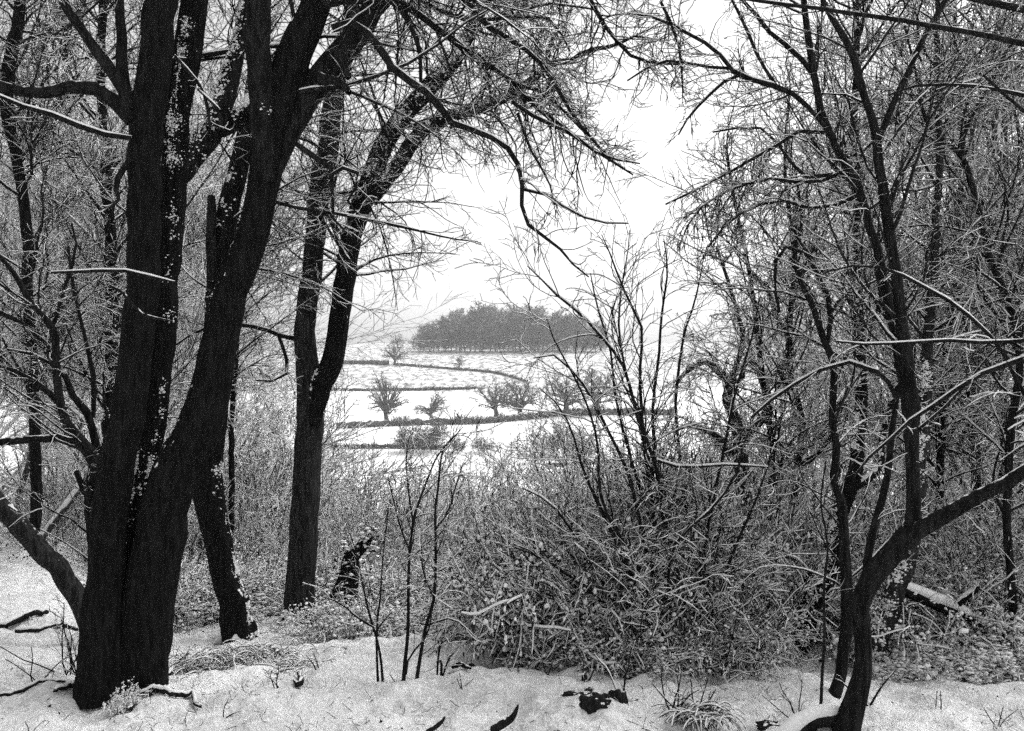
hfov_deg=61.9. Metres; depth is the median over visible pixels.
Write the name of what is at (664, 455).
shrub
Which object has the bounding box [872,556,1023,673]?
bramble bush
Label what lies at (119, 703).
bramble bush
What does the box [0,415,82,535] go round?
shrub
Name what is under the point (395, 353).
field tree
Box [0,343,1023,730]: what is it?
ground
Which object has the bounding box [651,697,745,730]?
grass tussock
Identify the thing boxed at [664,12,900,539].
tree
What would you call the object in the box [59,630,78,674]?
sprig
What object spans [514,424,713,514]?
shrub
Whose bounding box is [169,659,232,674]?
grass tussock
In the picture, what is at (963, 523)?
shrub
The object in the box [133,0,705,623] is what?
tree
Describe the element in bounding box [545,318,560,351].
wood tree
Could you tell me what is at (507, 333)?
wood tree
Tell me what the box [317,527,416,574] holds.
shrub
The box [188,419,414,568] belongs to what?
shrub
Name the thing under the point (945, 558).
bramble bush
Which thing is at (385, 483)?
shrub
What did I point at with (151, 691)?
fallen branch
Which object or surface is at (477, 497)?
shrub
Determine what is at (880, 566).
tree
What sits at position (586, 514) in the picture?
bramble bush
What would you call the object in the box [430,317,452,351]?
wood tree
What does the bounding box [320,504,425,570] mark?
shrub
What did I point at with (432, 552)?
bramble bush
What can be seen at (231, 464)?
tree
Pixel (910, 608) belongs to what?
bramble bush
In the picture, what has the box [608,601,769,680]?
bramble bush
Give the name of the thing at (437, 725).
fallen branch
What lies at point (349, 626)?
bramble bush
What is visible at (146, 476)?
tree
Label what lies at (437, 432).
field bush
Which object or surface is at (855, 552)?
bramble bush
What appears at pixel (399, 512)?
shrub
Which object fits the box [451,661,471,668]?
fallen branch
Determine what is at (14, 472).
woodland tree
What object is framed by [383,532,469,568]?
shrub
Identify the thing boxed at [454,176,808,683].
shrub
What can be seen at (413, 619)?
bramble bush
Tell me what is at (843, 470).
shrub
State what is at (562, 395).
field tree
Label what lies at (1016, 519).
shrub
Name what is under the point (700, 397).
shrub
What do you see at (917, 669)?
bramble bush
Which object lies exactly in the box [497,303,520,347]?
wood tree
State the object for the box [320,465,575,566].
shrub
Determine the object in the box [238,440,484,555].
shrub
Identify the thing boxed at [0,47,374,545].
woodland tree
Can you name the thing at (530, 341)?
wood tree
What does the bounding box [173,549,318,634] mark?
bramble bush
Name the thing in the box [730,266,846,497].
woodland tree
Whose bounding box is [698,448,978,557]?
shrub
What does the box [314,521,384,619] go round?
stump
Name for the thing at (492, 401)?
field tree
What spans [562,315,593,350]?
wood tree
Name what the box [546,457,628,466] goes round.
hedge
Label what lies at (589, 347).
wood tree
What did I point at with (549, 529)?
shrub
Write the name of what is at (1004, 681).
fallen branch
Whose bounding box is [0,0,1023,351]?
sky
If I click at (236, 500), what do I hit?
shrub
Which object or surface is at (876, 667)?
bramble bush
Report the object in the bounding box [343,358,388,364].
hedge
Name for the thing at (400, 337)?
field tree
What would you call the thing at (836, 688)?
tree
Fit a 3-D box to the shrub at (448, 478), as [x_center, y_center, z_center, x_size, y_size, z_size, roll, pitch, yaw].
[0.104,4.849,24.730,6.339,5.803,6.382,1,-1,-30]
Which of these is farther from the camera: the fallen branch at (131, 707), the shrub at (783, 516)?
the shrub at (783, 516)
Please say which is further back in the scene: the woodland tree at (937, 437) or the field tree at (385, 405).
the field tree at (385, 405)
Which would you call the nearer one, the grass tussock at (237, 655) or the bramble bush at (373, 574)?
the grass tussock at (237, 655)
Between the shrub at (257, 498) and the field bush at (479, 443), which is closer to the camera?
the shrub at (257, 498)
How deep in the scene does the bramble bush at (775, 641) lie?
4.87 m
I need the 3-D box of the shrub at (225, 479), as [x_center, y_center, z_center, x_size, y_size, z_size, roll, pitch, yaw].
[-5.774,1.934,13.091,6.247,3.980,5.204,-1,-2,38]
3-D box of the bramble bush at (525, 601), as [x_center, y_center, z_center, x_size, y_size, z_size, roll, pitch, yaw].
[0.558,1.349,5.452,2.176,1.983,2.053,0,-1,-2]
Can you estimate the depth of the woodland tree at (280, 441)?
29.41 m
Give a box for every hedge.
[327,442,444,449]
[333,385,477,391]
[336,403,673,428]
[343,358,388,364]
[395,363,527,381]
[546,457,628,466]
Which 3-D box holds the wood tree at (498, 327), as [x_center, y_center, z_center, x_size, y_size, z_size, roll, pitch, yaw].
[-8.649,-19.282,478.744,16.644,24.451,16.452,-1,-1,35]
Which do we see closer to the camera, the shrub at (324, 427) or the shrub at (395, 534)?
the shrub at (395, 534)
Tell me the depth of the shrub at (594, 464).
19.10 m
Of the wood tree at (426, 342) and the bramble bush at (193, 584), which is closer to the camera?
the bramble bush at (193, 584)
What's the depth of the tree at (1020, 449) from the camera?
8.85 m
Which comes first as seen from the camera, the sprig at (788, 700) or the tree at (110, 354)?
the sprig at (788, 700)
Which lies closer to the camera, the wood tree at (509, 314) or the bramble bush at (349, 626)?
the bramble bush at (349, 626)
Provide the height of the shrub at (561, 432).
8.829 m
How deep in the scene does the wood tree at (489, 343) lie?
475.20 m
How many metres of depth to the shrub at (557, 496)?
10.45 m
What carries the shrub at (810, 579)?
on the ground at (532, 693)
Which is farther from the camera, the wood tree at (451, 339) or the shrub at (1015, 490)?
the wood tree at (451, 339)
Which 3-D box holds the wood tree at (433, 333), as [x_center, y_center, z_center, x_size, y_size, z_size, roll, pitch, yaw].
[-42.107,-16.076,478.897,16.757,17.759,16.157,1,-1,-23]
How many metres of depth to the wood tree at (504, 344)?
475.36 m
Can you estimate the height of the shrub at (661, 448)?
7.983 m
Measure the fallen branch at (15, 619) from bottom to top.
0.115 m
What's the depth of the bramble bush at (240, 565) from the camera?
8.16 m
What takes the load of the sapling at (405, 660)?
on the ground at (532, 693)
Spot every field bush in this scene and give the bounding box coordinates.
[389,423,422,452]
[406,413,455,451]
[447,436,470,451]
[471,438,491,450]
[520,421,577,454]
[556,426,603,456]
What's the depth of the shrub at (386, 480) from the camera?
16.53 m
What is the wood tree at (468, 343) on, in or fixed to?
on the ground at (532, 693)
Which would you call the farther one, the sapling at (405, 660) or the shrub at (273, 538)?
the shrub at (273, 538)
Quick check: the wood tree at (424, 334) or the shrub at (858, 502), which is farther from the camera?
the wood tree at (424, 334)
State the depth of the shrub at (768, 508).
5.58 m
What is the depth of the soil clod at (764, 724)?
3.91 m
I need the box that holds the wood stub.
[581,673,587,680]
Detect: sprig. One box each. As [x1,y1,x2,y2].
[0,596,78,674]
[5,643,69,681]
[25,719,48,730]
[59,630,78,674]
[222,702,239,717]
[264,667,280,687]
[306,653,318,669]
[457,673,472,689]
[506,662,522,672]
[539,660,557,674]
[582,662,597,681]
[594,640,635,698]
[653,662,706,709]
[685,670,718,707]
[728,666,739,681]
[762,671,811,717]
[835,669,895,705]
[933,691,941,709]
[980,706,1016,725]
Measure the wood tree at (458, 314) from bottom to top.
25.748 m
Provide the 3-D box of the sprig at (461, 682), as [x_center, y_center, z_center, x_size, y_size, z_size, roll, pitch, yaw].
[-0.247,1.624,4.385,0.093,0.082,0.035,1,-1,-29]
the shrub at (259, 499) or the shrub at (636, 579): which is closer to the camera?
the shrub at (636, 579)
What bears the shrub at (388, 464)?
on the ground at (532, 693)
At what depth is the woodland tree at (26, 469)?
13.35 m
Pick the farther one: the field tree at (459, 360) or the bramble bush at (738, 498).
the field tree at (459, 360)
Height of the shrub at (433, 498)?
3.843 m
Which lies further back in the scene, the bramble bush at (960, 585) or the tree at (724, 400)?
the tree at (724, 400)
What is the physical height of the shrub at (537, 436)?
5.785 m
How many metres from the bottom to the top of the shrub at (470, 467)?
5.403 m
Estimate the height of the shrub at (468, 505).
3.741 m
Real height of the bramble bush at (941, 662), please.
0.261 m
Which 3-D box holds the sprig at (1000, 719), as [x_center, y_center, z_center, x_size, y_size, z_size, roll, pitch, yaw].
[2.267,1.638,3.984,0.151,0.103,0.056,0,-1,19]
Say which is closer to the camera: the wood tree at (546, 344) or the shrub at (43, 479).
the shrub at (43, 479)
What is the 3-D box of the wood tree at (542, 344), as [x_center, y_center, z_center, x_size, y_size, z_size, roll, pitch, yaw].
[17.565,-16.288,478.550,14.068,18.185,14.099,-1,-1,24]
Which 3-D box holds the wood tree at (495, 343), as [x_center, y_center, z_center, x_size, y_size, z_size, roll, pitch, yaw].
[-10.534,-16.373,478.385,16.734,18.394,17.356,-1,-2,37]
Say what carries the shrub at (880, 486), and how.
on the ground at (532, 693)
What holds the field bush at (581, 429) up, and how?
on the ground at (532, 693)
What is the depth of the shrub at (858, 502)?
6.04 m
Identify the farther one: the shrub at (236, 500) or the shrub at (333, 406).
the shrub at (333, 406)
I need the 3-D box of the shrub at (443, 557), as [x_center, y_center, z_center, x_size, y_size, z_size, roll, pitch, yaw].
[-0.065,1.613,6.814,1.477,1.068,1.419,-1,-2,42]
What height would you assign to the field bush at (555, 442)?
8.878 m
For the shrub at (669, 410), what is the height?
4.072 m
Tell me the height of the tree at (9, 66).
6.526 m
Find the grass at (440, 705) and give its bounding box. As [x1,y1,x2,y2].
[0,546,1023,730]
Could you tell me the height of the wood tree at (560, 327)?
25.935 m
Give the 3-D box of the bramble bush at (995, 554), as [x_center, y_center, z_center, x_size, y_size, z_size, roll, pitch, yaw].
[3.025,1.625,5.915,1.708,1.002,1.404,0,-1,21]
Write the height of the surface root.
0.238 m
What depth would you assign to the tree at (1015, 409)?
5.02 m
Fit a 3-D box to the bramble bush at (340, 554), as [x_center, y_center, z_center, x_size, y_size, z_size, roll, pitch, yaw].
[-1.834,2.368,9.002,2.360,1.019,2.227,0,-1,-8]
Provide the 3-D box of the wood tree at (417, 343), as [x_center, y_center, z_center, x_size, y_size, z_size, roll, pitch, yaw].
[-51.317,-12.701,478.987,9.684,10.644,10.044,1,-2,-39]
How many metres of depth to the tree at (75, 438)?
4.78 m
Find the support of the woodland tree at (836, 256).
on the ground at (532, 693)
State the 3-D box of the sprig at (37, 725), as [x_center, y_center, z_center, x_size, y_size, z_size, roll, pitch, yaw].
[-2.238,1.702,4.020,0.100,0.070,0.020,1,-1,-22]
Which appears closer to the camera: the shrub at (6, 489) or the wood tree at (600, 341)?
the shrub at (6, 489)
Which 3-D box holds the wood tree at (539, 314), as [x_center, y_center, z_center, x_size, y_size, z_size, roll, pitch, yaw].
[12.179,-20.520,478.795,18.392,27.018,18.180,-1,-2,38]
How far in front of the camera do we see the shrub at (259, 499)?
17.61 m
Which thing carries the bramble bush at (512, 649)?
on the ground at (532, 693)
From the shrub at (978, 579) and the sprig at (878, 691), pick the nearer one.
the sprig at (878, 691)
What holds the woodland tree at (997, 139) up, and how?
on the ground at (532, 693)
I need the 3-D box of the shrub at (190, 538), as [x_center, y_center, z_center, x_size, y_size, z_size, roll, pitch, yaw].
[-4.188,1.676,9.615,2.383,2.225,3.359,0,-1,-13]
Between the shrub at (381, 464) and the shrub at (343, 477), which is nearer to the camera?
the shrub at (381, 464)
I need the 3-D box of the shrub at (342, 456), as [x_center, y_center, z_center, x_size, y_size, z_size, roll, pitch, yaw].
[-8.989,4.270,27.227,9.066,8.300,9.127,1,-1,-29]
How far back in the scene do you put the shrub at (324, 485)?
18.23 m
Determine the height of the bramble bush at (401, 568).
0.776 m
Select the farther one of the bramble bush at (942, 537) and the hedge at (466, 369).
the hedge at (466, 369)
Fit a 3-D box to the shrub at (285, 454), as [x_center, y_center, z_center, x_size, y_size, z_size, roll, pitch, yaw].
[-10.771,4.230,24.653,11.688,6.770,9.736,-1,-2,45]
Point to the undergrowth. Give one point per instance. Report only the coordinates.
(334, 647)
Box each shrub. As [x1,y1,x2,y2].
[0,370,387,558]
[0,400,385,552]
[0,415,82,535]
[0,418,100,547]
[0,419,73,507]
[0,436,42,515]
[0,459,65,507]
[0,465,84,550]
[3,370,345,539]
[5,365,375,517]
[8,423,253,574]
[13,451,200,564]
[23,386,401,553]
[27,431,170,552]
[44,408,422,555]
[64,450,328,572]
[68,433,340,559]
[82,382,358,538]
[86,402,293,568]
[89,404,345,478]
[167,414,373,502]
[173,392,474,534]
[174,406,437,507]
[182,456,322,570]
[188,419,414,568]
[188,423,446,563]
[188,443,449,569]
[188,460,452,561]
[189,422,448,543]
[191,411,367,568]
[226,425,358,525]
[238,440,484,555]
[244,490,420,565]
[252,423,405,544]
[254,494,466,590]
[261,436,413,520]
[261,457,505,553]
[264,437,489,507]
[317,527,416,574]
[318,464,496,567]
[320,433,463,552]
[320,440,477,563]
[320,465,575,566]
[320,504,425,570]
[321,425,397,507]
[321,426,419,542]
[326,438,480,533]
[326,440,522,545]
[326,449,512,563]
[327,442,559,555]
[328,442,552,555]
[346,438,523,554]
[351,432,546,530]
[352,454,518,550]
[355,446,527,531]
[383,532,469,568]
[388,500,539,608]
[389,511,539,584]
[402,477,526,548]
[404,446,519,519]
[409,507,517,564]
[414,429,566,555]
[416,445,559,559]
[420,464,705,536]
[423,425,589,517]
[426,467,672,620]
[427,439,526,537]
[427,456,571,530]
[433,420,598,545]
[435,430,494,527]
[437,443,674,553]
[440,435,683,619]
[444,436,736,566]
[449,456,693,540]
[450,371,730,539]
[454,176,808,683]
[457,488,672,664]
[465,459,538,539]
[472,427,617,511]
[477,440,589,501]
[478,393,806,522]
[483,447,830,673]
[485,398,901,515]
[486,392,783,498]
[490,486,741,672]
[493,478,773,684]
[500,372,876,530]
[501,419,639,506]
[503,393,810,520]
[510,472,640,532]
[511,372,844,544]
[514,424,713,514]
[519,409,731,510]
[525,394,831,494]
[533,472,605,522]
[537,417,863,638]
[546,389,707,478]
[551,403,781,509]
[551,447,869,636]
[572,471,839,683]
[578,403,934,629]
[625,414,777,510]
[631,422,739,519]
[634,393,1016,555]
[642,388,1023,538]
[656,378,993,535]
[688,374,1023,534]
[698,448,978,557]
[702,450,896,524]
[800,426,1023,553]
[806,457,1023,541]
[808,456,1023,589]
[854,479,1023,626]
[871,434,1021,528]
[879,410,1023,587]
[929,440,1023,513]
[945,450,1021,499]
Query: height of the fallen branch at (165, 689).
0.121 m
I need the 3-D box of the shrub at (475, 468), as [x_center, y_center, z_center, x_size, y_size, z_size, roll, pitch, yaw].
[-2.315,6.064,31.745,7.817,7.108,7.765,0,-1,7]
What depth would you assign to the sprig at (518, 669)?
4.63 m
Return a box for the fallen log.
[886,579,1003,627]
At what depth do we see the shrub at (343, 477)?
33.13 m
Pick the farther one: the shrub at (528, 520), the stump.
the shrub at (528, 520)
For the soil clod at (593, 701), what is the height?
0.119 m
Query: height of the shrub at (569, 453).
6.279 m
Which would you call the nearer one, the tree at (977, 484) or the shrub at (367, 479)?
the tree at (977, 484)
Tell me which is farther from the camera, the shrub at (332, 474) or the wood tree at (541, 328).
the wood tree at (541, 328)
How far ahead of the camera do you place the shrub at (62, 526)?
9.27 m
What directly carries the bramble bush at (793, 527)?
on the ground at (532, 693)
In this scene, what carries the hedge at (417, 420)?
on the ground at (532, 693)
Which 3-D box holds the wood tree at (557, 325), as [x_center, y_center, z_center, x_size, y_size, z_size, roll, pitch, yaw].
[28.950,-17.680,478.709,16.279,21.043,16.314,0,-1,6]
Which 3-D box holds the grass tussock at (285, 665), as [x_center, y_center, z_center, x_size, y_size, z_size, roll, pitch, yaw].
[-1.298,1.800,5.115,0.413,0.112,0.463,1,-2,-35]
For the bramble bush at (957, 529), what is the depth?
7.97 m
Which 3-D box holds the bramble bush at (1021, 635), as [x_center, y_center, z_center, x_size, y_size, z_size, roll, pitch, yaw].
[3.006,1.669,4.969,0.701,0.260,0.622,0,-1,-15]
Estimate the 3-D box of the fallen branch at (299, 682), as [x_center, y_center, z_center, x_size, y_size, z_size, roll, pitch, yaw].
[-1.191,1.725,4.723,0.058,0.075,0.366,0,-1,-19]
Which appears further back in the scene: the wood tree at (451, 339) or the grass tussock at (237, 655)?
the wood tree at (451, 339)
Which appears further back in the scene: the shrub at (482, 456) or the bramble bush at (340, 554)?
the shrub at (482, 456)
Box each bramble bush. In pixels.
[101,679,147,716]
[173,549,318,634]
[174,555,235,618]
[177,539,331,626]
[187,561,324,628]
[240,548,432,628]
[246,581,424,646]
[258,552,420,597]
[261,537,462,614]
[268,543,432,574]
[305,544,464,629]
[315,545,454,617]
[332,606,433,639]
[353,573,459,617]
[370,556,442,579]
[372,541,494,617]
[372,586,483,646]
[386,569,476,618]
[396,539,469,566]
[397,441,660,666]
[430,433,764,676]
[432,507,644,671]
[439,467,690,663]
[442,614,489,646]
[467,444,757,676]
[506,580,717,680]
[517,417,800,649]
[530,506,822,682]
[554,584,751,680]
[572,435,806,578]
[576,516,834,678]
[590,480,797,626]
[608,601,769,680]
[620,447,872,672]
[650,590,834,689]
[658,445,839,639]
[696,452,931,650]
[789,490,1013,562]
[801,517,1023,681]
[813,578,971,682]
[815,550,969,644]
[854,533,1022,615]
[854,641,1003,685]
[855,518,1002,562]
[856,499,1023,598]
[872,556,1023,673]
[883,513,988,534]
[887,636,1023,684]
[898,565,1023,658]
[918,510,1023,557]
[922,623,1023,683]
[931,508,1023,546]
[946,497,1023,539]
[953,547,1023,621]
[958,487,1023,583]
[960,629,1023,671]
[962,457,1023,534]
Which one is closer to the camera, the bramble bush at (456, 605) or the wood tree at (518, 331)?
the bramble bush at (456, 605)
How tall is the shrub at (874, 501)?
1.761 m
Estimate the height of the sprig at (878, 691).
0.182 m
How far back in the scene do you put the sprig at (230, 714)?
4.17 m
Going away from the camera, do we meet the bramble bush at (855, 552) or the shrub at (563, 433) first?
the bramble bush at (855, 552)
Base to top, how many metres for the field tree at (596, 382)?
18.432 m
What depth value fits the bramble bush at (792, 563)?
5.44 m
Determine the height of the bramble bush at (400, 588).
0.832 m
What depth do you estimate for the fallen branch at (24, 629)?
5.63 m
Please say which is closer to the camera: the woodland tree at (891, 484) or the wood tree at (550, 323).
the woodland tree at (891, 484)
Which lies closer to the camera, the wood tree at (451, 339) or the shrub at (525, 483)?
the shrub at (525, 483)
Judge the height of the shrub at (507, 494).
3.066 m
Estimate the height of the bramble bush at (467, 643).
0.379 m
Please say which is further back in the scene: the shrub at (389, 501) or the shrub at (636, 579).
the shrub at (389, 501)
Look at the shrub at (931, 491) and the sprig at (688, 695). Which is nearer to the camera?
the sprig at (688, 695)
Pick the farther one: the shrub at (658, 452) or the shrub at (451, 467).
the shrub at (451, 467)
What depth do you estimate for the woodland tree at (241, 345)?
16.50 m
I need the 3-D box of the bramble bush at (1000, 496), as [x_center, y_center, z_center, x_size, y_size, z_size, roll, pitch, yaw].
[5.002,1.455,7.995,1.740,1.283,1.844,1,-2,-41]
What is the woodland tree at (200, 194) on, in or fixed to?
on the ground at (532, 693)
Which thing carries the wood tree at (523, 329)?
on the ground at (532, 693)
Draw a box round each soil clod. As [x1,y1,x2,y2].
[562,690,583,696]
[579,690,611,714]
[608,689,628,703]
[755,719,779,730]
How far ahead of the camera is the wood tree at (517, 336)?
472.96 m
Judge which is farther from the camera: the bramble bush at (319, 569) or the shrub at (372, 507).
the shrub at (372, 507)
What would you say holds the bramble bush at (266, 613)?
on the ground at (532, 693)
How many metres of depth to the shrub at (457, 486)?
21.40 m
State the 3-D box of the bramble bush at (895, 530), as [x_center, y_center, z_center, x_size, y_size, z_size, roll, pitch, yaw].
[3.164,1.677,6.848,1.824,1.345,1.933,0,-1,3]
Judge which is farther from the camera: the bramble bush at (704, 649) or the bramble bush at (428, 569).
the bramble bush at (428, 569)
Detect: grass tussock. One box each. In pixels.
[168,643,293,672]
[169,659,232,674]
[197,637,338,664]
[256,654,335,674]
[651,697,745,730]
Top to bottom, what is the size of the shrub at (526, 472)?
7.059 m
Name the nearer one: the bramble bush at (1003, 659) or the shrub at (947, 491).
the bramble bush at (1003, 659)
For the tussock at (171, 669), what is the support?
on the ground at (532, 693)
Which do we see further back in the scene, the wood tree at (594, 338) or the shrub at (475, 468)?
the wood tree at (594, 338)
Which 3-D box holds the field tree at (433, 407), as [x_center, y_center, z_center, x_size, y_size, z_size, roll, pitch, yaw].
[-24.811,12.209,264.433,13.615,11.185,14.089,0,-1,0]
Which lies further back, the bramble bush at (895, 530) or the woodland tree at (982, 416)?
the woodland tree at (982, 416)
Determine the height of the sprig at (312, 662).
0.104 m
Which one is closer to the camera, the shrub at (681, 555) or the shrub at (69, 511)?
the shrub at (681, 555)
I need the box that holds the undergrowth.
[0,523,1021,730]
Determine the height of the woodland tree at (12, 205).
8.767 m
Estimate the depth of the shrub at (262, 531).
9.67 m
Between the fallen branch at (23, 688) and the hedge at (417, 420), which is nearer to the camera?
the fallen branch at (23, 688)
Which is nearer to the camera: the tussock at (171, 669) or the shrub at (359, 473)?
the tussock at (171, 669)
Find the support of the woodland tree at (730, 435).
on the ground at (532, 693)
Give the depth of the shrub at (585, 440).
25.93 m
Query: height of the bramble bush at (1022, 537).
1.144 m
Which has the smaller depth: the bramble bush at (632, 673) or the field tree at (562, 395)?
the bramble bush at (632, 673)
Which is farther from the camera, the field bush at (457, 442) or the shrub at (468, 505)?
the field bush at (457, 442)
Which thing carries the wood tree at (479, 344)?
on the ground at (532, 693)
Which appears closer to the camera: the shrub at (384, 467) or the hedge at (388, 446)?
the shrub at (384, 467)
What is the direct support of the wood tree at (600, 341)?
on the ground at (532, 693)
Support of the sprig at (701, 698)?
on the ground at (532, 693)
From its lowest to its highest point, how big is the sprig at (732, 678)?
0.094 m
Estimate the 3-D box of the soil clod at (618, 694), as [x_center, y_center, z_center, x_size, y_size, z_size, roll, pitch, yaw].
[0.510,1.607,4.105,0.101,0.110,0.067,0,-1,0]
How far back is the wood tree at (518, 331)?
474.50 m
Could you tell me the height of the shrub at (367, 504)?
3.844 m
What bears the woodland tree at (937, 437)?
on the ground at (532, 693)
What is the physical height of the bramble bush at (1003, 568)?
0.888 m
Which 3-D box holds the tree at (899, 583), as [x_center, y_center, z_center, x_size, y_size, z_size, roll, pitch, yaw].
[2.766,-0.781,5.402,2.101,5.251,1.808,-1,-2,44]
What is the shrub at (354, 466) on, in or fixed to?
on the ground at (532, 693)
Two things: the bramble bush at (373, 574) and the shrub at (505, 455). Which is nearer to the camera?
the bramble bush at (373, 574)
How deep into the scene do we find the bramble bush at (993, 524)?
7.04 m
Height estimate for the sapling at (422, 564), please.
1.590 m
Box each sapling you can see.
[302,504,412,681]
[374,409,506,680]
[389,397,497,678]
[416,609,467,675]
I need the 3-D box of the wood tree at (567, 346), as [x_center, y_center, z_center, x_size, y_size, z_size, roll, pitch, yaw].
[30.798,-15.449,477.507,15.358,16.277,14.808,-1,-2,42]
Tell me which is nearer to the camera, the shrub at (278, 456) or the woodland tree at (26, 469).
the woodland tree at (26, 469)
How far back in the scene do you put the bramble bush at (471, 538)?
5.87 m
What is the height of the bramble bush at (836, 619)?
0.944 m
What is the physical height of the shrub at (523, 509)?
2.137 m
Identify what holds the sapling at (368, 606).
on the ground at (532, 693)
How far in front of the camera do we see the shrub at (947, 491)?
16.67 m
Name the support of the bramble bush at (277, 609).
on the ground at (532, 693)
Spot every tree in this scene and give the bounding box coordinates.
[0,0,140,530]
[0,0,245,452]
[0,0,277,505]
[0,0,331,561]
[0,0,471,538]
[0,0,729,709]
[0,3,93,469]
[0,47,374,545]
[0,136,171,524]
[0,180,171,520]
[0,220,123,543]
[0,490,84,627]
[62,147,296,564]
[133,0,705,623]
[166,215,289,527]
[175,176,301,543]
[179,329,368,497]
[181,0,404,644]
[366,370,410,419]
[382,341,407,364]
[389,333,405,345]
[408,335,415,345]
[411,335,425,350]
[412,387,452,418]
[413,327,430,351]
[418,323,441,351]
[424,322,451,351]
[430,314,459,351]
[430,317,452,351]
[442,326,458,351]
[443,316,469,351]
[446,308,473,351]
[448,315,481,351]
[451,308,474,349]
[451,356,466,369]
[458,311,483,351]
[462,300,508,351]
[463,324,486,351]
[464,306,496,351]
[464,376,523,415]
[476,312,501,351]
[484,300,502,348]
[484,321,504,351]
[487,309,507,351]
[494,315,513,351]
[494,315,516,351]
[494,376,549,413]
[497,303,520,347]
[499,307,527,351]
[500,315,527,351]
[504,305,539,351]
[513,314,531,351]
[514,310,547,351]
[519,303,553,351]
[525,305,546,351]
[534,321,550,351]
[534,366,591,409]
[535,318,563,351]
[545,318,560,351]
[547,309,574,351]
[550,315,574,351]
[553,325,579,351]
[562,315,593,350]
[563,313,585,351]
[566,362,626,415]
[576,327,594,351]
[578,338,588,350]
[582,320,608,351]
[586,329,596,351]
[596,333,604,351]
[602,0,1023,730]
[606,53,878,534]
[663,230,815,518]
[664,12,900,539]
[671,371,828,539]
[678,0,1023,477]
[685,0,1023,468]
[696,0,1002,654]
[696,0,1023,481]
[698,1,1023,527]
[699,123,938,537]
[701,128,1022,539]
[708,80,938,698]
[713,20,942,515]
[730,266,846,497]
[745,0,1023,620]
[759,0,1023,662]
[812,279,1023,530]
[818,0,1023,536]
[819,460,853,703]
[820,0,1023,550]
[874,134,1023,498]
[876,0,1023,512]
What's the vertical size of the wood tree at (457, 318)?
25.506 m
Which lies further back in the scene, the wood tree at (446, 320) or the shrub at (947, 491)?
the wood tree at (446, 320)
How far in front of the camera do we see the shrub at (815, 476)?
21.62 m
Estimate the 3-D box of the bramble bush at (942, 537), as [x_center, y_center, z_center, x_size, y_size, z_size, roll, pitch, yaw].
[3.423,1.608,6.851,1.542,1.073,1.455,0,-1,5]
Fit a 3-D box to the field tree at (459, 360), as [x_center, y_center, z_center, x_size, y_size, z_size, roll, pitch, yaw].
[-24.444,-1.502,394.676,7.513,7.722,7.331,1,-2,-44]
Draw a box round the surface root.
[775,703,839,730]
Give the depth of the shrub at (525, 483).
13.42 m
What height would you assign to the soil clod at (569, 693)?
0.056 m
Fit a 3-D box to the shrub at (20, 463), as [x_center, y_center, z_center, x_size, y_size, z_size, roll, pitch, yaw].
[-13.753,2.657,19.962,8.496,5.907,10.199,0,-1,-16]
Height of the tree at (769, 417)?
4.860 m
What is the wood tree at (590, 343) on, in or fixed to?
on the ground at (532, 693)
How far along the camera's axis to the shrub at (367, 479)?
28.14 m
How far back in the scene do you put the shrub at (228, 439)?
24.59 m
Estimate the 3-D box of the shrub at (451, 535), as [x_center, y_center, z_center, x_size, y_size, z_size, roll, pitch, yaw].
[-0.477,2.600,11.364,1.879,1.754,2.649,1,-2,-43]
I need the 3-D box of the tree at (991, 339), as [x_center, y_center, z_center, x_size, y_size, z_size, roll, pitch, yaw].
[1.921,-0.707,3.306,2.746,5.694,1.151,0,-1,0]
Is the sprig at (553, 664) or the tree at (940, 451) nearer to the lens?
the sprig at (553, 664)
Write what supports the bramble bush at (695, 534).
on the ground at (532, 693)
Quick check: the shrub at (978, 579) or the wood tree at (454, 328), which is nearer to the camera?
the shrub at (978, 579)
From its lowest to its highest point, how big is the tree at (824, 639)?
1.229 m
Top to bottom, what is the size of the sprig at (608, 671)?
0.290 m
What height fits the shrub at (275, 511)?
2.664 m
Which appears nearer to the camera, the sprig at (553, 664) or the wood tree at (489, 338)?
the sprig at (553, 664)
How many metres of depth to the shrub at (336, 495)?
14.68 m
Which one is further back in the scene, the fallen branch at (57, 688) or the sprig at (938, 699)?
the fallen branch at (57, 688)
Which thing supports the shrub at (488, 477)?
on the ground at (532, 693)
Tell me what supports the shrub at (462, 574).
on the ground at (532, 693)
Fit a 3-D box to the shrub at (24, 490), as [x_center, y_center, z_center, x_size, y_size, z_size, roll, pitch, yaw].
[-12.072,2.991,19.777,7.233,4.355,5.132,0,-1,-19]
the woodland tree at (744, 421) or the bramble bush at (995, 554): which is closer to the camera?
the bramble bush at (995, 554)
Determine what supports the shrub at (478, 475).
on the ground at (532, 693)
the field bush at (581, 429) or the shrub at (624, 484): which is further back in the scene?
the field bush at (581, 429)
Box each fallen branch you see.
[0,608,48,628]
[0,671,65,696]
[14,606,77,632]
[53,683,128,694]
[126,703,134,711]
[136,682,207,707]
[139,689,153,696]
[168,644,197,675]
[293,670,303,686]
[426,716,444,730]
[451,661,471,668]
[490,704,518,730]
[929,667,1015,684]
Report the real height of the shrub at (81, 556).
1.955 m
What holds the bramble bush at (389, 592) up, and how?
on the ground at (532, 693)
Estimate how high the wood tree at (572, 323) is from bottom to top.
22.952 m
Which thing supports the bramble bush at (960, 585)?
on the ground at (532, 693)
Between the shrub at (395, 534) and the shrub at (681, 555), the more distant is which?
the shrub at (395, 534)
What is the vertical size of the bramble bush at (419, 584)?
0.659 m
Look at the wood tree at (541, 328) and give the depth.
473.91 m
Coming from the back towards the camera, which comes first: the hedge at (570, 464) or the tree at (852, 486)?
the hedge at (570, 464)

